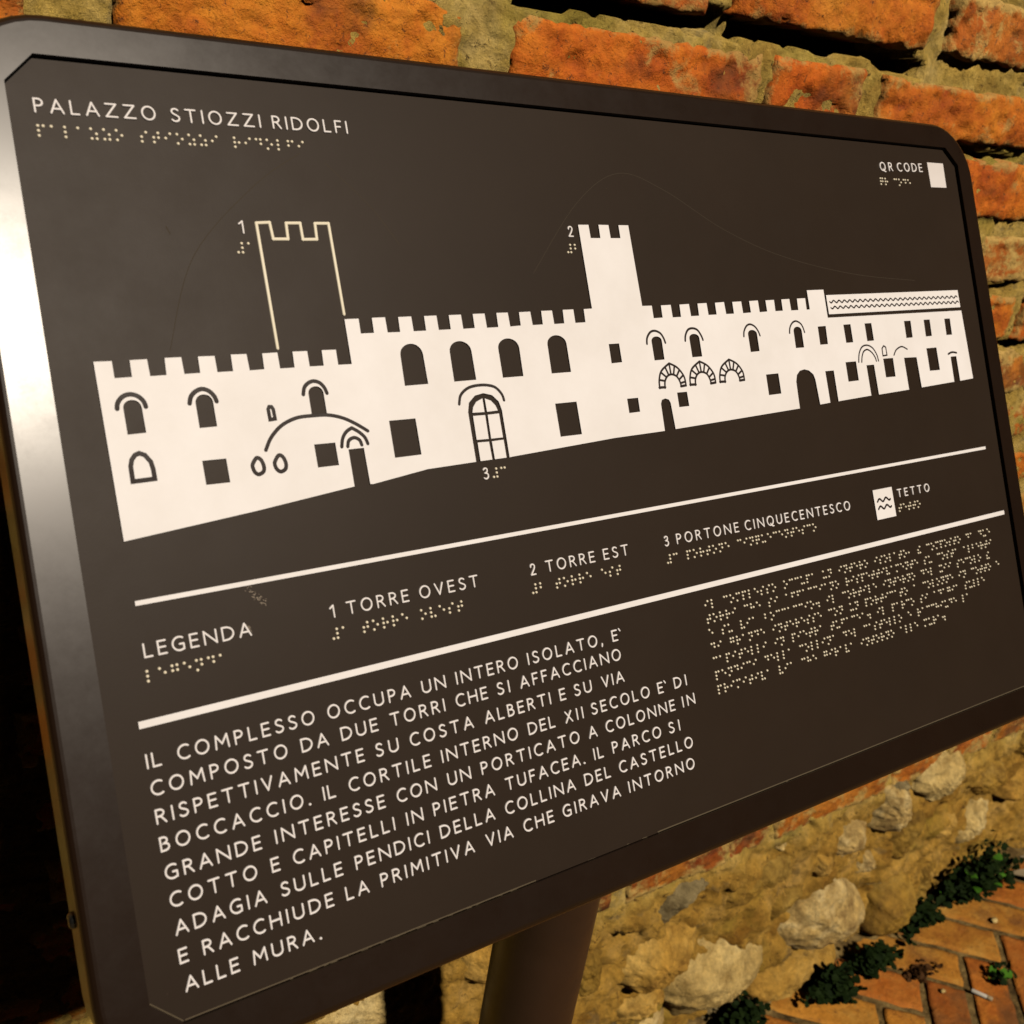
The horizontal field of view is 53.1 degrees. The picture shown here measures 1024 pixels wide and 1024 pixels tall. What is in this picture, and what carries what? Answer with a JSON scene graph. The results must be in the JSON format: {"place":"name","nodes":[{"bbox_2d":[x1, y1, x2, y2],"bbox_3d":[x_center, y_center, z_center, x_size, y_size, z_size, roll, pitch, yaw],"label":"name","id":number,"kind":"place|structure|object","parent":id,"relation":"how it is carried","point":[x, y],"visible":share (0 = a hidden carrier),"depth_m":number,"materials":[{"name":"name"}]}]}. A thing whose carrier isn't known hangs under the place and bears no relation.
{"place":"outdoors","nodes":[
{"label":"outdoors","id":0,"kind":"place"},
{"bbox_2d":[687,846,1023,1023],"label":"pavement","id":1,"kind":"structure","parent":0,"point":[964,944],"depth_m":1.81,"materials":[{"name":"brick"}]},
{"bbox_2d":[0,14,1023,1023],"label":"information sign","id":2,"kind":"object","parent":1,"relation":"on","point":[519,524],"visible":1,"depth_m":0.62,"materials":[{"name":"metal"}]},
{"bbox_2d":[0,0,1023,1023],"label":"brick wall","id":3,"kind":"structure","parent":1,"relation":"on","point":[774,912],"depth_m":1.04,"materials":[{"name":"orange brick"}]},
{"bbox_2d":[714,990,770,1023],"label":"weed","id":4,"kind":"object","parent":1,"relation":"on","point":[747,1011],"visible":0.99,"depth_m":1.63,"materials":[{"name":"green plant"}]},
{"bbox_2d":[801,960,867,1007],"bbox_3d":[0.542,0.799,1.723,0.140,0.072,0.073,-9,30,-33],"label":"weed","id":5,"kind":"object","parent":1,"relation":"on","point":[834,985],"visible":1,"depth_m":1.72,"materials":[{"name":"green plant"}]},
{"bbox_2d":[850,939,903,979],"bbox_3d":[0.639,0.779,1.802,0.115,0.061,0.070,-9,30,-33],"label":"weed","id":6,"kind":"object","parent":1,"relation":"on","point":[870,962],"visible":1,"depth_m":1.79,"materials":[{"name":"green plant"}]},
{"bbox_2d":[897,894,952,945],"bbox_3d":[0.758,0.746,1.887,0.134,0.081,0.064,-9,30,-33],"label":"weed","id":7,"kind":"object","parent":1,"relation":"on","point":[926,914],"visible":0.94,"depth_m":1.88,"materials":[{"name":"green plant"}]},
{"bbox_2d":[935,829,1023,904],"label":"weed","id":8,"kind":"object","parent":1,"relation":"on","point":[978,878],"visible":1,"depth_m":1.96,"materials":[{"name":"green plant"}]},
{"bbox_2d":[971,988,992,1000],"bbox_3d":[0.817,0.840,1.781,0.035,0.007,0.007,18,27,20],"label":"cigarette butt","id":9,"kind":"object","parent":1,"relation":"on","point":[981,994],"visible":1,"depth_m":1.78,"materials":[{"name":"paper"}]},
{"bbox_2d":[991,917,997,922],"bbox_3d":[0.917,0.776,1.946,0.016,0.008,0.012,-9,30,-33],"label":"pebble","id":10,"kind":"object","parent":1,"relation":"on","point":[994,919],"visible":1,"depth_m":1.94,"materials":[{"name":"beige stone"}]},
{"bbox_2d":[985,960,1017,985],"bbox_3d":[0.869,0.816,1.821,0.061,0.036,0.048,-9,30,-33],"label":"weed","id":11,"kind":"object","parent":1,"relation":"on","point":[1001,975],"visible":1,"depth_m":1.82,"materials":[{"name":"green plant"}]},
{"bbox_2d":[1010,869,1023,875],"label":"fallen leaf","id":12,"kind":"object","parent":1,"relation":"on","point":[1019,872],"visible":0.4,"depth_m":2.07,"materials":[{"name":"beige plant"}]},
{"bbox_2d":[904,959,942,982],"bbox_3d":[0.727,0.810,1.808,0.084,0.024,0.039,-9,30,-33],"label":"weed","id":13,"kind":"object","parent":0,"point":[918,972],"visible":1,"depth_m":1.80,"materials":[{"name":"brown plant"}]}
]}

